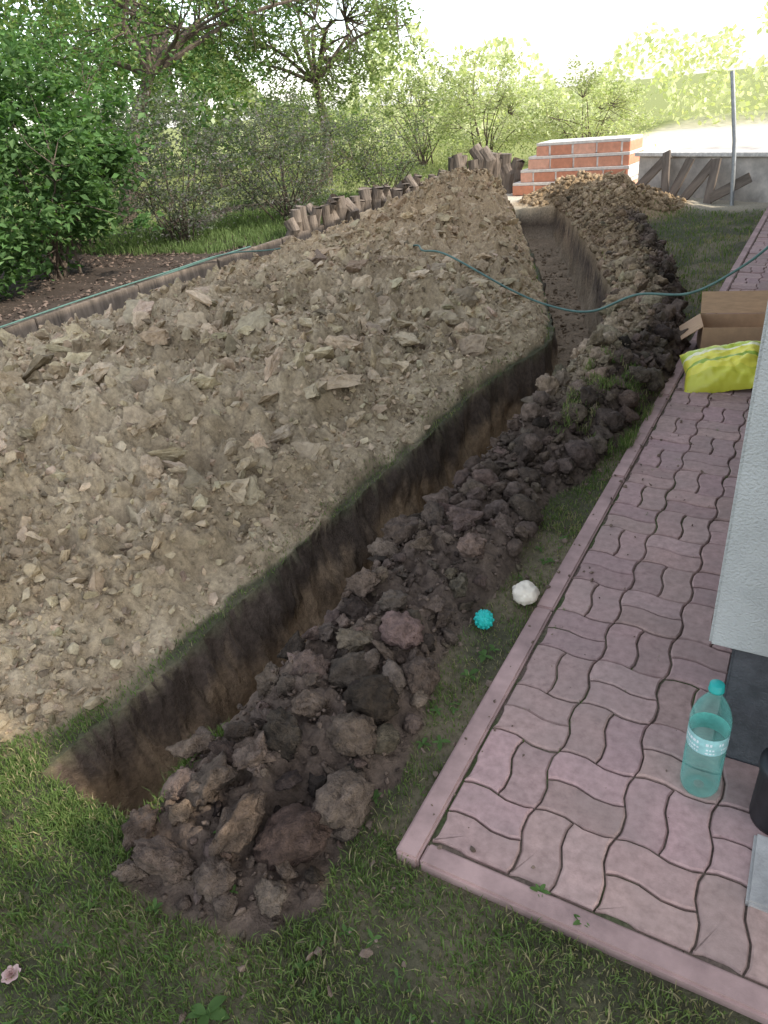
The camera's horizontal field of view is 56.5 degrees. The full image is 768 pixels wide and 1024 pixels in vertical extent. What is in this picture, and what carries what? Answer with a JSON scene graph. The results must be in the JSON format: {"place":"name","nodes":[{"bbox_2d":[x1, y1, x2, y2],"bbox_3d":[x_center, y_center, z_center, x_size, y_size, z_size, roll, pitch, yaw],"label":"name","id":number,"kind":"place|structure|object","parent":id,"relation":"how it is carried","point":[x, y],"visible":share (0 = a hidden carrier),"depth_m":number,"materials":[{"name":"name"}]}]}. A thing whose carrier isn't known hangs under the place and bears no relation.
{"place":"outdoors","nodes":[
{"label":"outdoors","id":0,"kind":"place"},
{"bbox_2d":[0,190,765,1023],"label":"lawn grass","id":1,"kind":"structure","parent":0,"point":[58,812],"depth_m":1.56,"materials":[{"name":"green plant"}]},
{"bbox_2d":[0,67,767,1023],"bbox_3d":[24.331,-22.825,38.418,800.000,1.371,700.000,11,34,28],"label":"ground","id":2,"kind":"structure","parent":0,"point":[120,759],"depth_m":2.72,"materials":[{"name":"soil"}]},
{"bbox_2d":[1,964,20,983],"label":"fallen rose bloom","id":3,"kind":"object","parent":2,"relation":"on","point":[10,974],"visible":1,"depth_m":1.49,"materials":[{"name":"pink plant"}]},
{"bbox_2d":[0,130,54,298],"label":"leafy shrub","id":4,"kind":"object","parent":2,"relation":"on","point":[9,240],"visible":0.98,"depth_m":6.86,"materials":[{"name":"green plant"}]},
{"bbox_2d":[0,25,163,289],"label":"leafy shrub","id":5,"kind":"object","parent":2,"relation":"on","point":[59,130],"visible":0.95,"depth_m":7.37,"materials":[{"name":"green plant"}]},
{"bbox_2d":[0,5,181,252],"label":"leafy shrub","id":6,"kind":"object","parent":2,"relation":"on","point":[38,48],"visible":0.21,"depth_m":8.96,"materials":[{"name":"green plant"}]},
{"bbox_2d":[0,248,280,327],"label":"garden hose","id":7,"kind":"object","parent":2,"relation":"on","point":[11,323],"visible":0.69,"depth_m":6.96,"materials":[{"name":"rubber"}]},
{"bbox_2d":[0,0,316,225],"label":"orchard tree","id":8,"kind":"object","parent":2,"relation":"on","point":[157,58],"visible":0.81,"depth_m":12.58,"materials":[{"name":"green plant"}]},
{"bbox_2d":[0,224,324,346],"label":"bed edging boards","id":9,"kind":"object","parent":2,"relation":"on","point":[117,299],"visible":0.4,"depth_m":6.96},
{"bbox_2d":[0,203,324,322],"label":"bark mulch","id":10,"kind":"object","parent":2,"relation":"on","point":[46,303],"visible":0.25,"depth_m":8.31,"materials":[{"name":"wood"}]},
{"bbox_2d":[75,71,271,249],"bbox_3d":[-2.739,-4.601,9.520,2.698,2.170,2.661,-7,30,-2],"label":"lilac shrub","id":11,"kind":"object","parent":2,"relation":"on","point":[182,231],"visible":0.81,"depth_m":9.38,"materials":[{"name":"green plant"}]},
{"bbox_2d":[132,246,250,285],"bbox_3d":[-3.096,-1.758,6.366,0.071,0.099,5.711,14,35,31],"label":"garden hose","id":12,"kind":"object","parent":2,"relation":"on","point":[204,261],"visible":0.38,"depth_m":7.73,"materials":[{"name":"rubber"}]},
{"bbox_2d":[58,189,357,255],"bbox_3d":[-2.002,-4.834,11.609,4.523,0.298,6.232,11,34,28],"label":"bed groundcover","id":13,"kind":"object","parent":2,"relation":"on","point":[203,245],"visible":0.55,"depth_m":9.84,"materials":[{"name":"green plant"}]},
{"bbox_2d":[2,145,488,250],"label":"lawn grass","id":14,"kind":"structure","parent":2,"relation":"on","point":[442,163],"depth_m":18.25,"materials":[{"name":"green plant"}]},
{"bbox_2d":[0,165,549,741],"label":"clay spoil clods","id":15,"kind":"object","parent":2,"relation":"on","point":[138,313],"visible":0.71,"depth_m":3.83,"materials":[{"name":"beige soil"}]},
{"bbox_2d":[189,81,361,224],"bbox_3d":[-1.462,-5.040,10.232,2.262,1.881,2.235,11,34,28],"label":"twiggy shrub","id":16,"kind":"object","parent":2,"relation":"on","point":[298,188],"visible":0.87,"depth_m":10.03,"materials":[{"name":"green plant"}]},
{"bbox_2d":[0,535,588,1023],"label":"broadleaf weeds","id":17,"kind":"object","parent":2,"relation":"on","point":[214,1009],"visible":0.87,"depth_m":1.50,"materials":[{"name":"green plant"}]},
{"bbox_2d":[225,72,374,199],"bbox_3d":[-1.448,-6.398,12.387,2.705,1.979,2.331,-7,30,-1],"label":"twiggy shrub","id":18,"kind":"object","parent":2,"relation":"on","point":[319,114],"visible":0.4,"depth_m":12.23,"materials":[{"name":"green plant"}]},
{"bbox_2d":[171,0,430,185],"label":"orchard tree","id":19,"kind":"object","parent":2,"relation":"on","point":[316,72],"visible":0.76,"depth_m":14.70,"materials":[{"name":"green plant"}]},
{"bbox_2d":[284,169,444,237],"bbox_3d":[-0.152,-4.364,10.358,0.446,0.742,3.882,14,35,31],"label":"log palisade","id":20,"kind":"object","parent":2,"relation":"on","point":[334,210],"visible":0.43,"depth_m":9.68,"materials":[{"name":"brown wood"}]},
{"bbox_2d":[315,102,440,197],"bbox_3d":[-0.081,-5.718,11.487,2.031,1.622,2.212,11,34,28],"label":"twiggy shrub","id":21,"kind":"object","parent":2,"relation":"on","point":[400,166],"visible":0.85,"depth_m":11.16,"materials":[{"name":"green plant"}]},
{"bbox_2d":[0,0,767,195],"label":"distant treeline","id":22,"kind":"object","parent":2,"relation":"on","point":[504,43],"visible":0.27,"depth_m":23.03,"materials":[{"name":"green plant"}]},
{"bbox_2d":[109,168,691,947],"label":"topsoil spoil clods","id":23,"kind":"object","parent":2,"relation":"on","point":[291,836],"visible":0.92,"depth_m":2.20,"materials":[{"name":"brown soil"}]},
{"bbox_2d":[356,53,488,166],"bbox_3d":[0.882,-10.067,17.859,3.195,2.694,3.167,-11,30,-9],"label":"garden shrub","id":24,"kind":"object","parent":2,"relation":"on","point":[414,85],"visible":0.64,"depth_m":17.61,"materials":[{"name":"green plant"}]},
{"bbox_2d":[179,346,747,1023],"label":"scattered soil crumbs","id":25,"kind":"object","parent":2,"relation":"on","point":[367,952],"visible":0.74,"depth_m":1.84,"materials":[{"name":"soil"}]},
{"bbox_2d":[411,42,555,165],"bbox_3d":[2.155,-9.033,16.091,3.231,2.634,2.961,-1,30,10],"label":"garden shrub","id":26,"kind":"object","parent":2,"relation":"on","point":[526,119],"visible":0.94,"depth_m":15.71,"materials":[{"name":"green plant"}]},
{"bbox_2d":[473,609,493,628],"bbox_3d":[0.326,0.350,2.329,0.066,0.068,0.068,11,34,28],"label":"knobbed rubber ball","id":27,"kind":"object","parent":2,"relation":"on","point":[484,619],"visible":1,"depth_m":2.31,"materials":[{"name":"teal rubber"}]},
{"bbox_2d":[448,143,524,193],"bbox_3d":[1.724,-5.665,12.040,1.299,0.991,0.319,-4,30,4],"label":"log palisade","id":28,"kind":"object","parent":2,"relation":"on","point":[502,165],"visible":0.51,"depth_m":11.87,"materials":[{"name":"brown wood"}]},
{"bbox_2d":[512,580,539,605],"bbox_3d":[0.476,0.272,2.412,0.091,0.085,0.092,11,34,28],"label":"white stone","id":29,"kind":"object","parent":2,"relation":"on","point":[525,592],"visible":1,"depth_m":2.38,"materials":[{"name":"white stone"}]},
{"bbox_2d":[513,134,643,195],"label":"brick steps","id":30,"kind":"structure","parent":2,"relation":"on","point":[550,161],"depth_m":11.13,"materials":[{"name":"red brick"}]},
{"bbox_2d":[413,244,767,312],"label":"garden hose","id":31,"kind":"object","parent":2,"relation":"on","point":[644,293],"visible":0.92,"depth_m":4.78,"materials":[{"name":"rubber"}]},
{"bbox_2d":[520,55,667,145],"bbox_3d":[4.620,-8.806,15.710,3.211,2.167,3.060,11,34,28],"label":"garden shrub","id":32,"kind":"object","parent":2,"relation":"on","point":[610,95],"visible":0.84,"depth_m":15.29,"materials":[{"name":"green plant"}]},
{"bbox_2d":[635,150,751,203],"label":"leaning planks","id":33,"kind":"object","parent":2,"relation":"on","point":[711,168],"visible":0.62,"depth_m":9.39,"materials":[{"name":"brown wood"}]},
{"bbox_2d":[634,146,767,202],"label":"concrete terrace","id":34,"kind":"structure","parent":2,"relation":"on","point":[752,161],"depth_m":9.38,"materials":[{"name":"grey concrete"}]},
{"bbox_2d":[729,70,736,205],"bbox_3d":[4.276,-4.526,8.788,0.056,1.558,0.316,-19,32,-21],"label":"fence pole","id":35,"kind":"object","parent":2,"relation":"on","point":[734,140],"visible":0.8,"depth_m":8.72,"materials":[{"name":"grey metal"}]},
{"bbox_2d":[715,649,767,766],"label":"plinth","id":36,"kind":"structure","parent":2,"relation":"on","point":[745,698],"depth_m":1.71,"materials":[{"name":"paint"}]},
{"bbox_2d":[0,0,767,142],"label":"sky","id":37,"kind":"structure","parent":0,"point":[559,30],"materials":[{"name":"white"}]},
{"bbox_2d":[396,207,767,1023],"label":"paved path","id":38,"kind":"structure","parent":0,"point":[582,801],"depth_m":1.84,"materials":[{"name":"concrete"}]},
{"bbox_2d":[680,679,732,797],"bbox_3d":[0.747,0.519,1.649,0.089,0.330,0.090,11,34,28],"label":"plastic bottle","id":39,"kind":"object","parent":38,"relation":"on","point":[717,723],"visible":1,"depth_m":1.63,"materials":[{"name":"teal"}]},
{"bbox_2d":[679,340,760,392],"bbox_3d":[1.846,-0.806,3.860,0.450,0.124,0.347,-4,50,22],"label":"potting soil bag","id":40,"kind":"object","parent":38,"relation":"on","point":[721,368],"visible":0.85,"depth_m":3.81,"materials":[{"name":"yellow plastic"}]},
{"bbox_2d":[679,290,767,348],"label":"cardboard box","id":41,"kind":"object","parent":38,"relation":"on","point":[746,323],"visible":0.74,"depth_m":4.38,"materials":[{"name":"brown cardboard"}]},
{"bbox_2d":[745,834,767,912],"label":"concrete slab","id":42,"kind":"structure","parent":38,"relation":"on","point":[757,893],"depth_m":1.51,"materials":[{"name":"grey concrete"}]},
{"bbox_2d":[749,747,767,834],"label":"drain pipe","id":43,"kind":"object","parent":38,"relation":"on","point":[758,809],"visible":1,"depth_m":1.59,"materials":[{"name":"black plastic"}]},
{"bbox_2d":[709,302,767,656],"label":"walls","id":44,"kind":"structure","parent":0,"point":[740,619],"depth_m":1.48,"materials":[{"name":"paint"}]}
]}

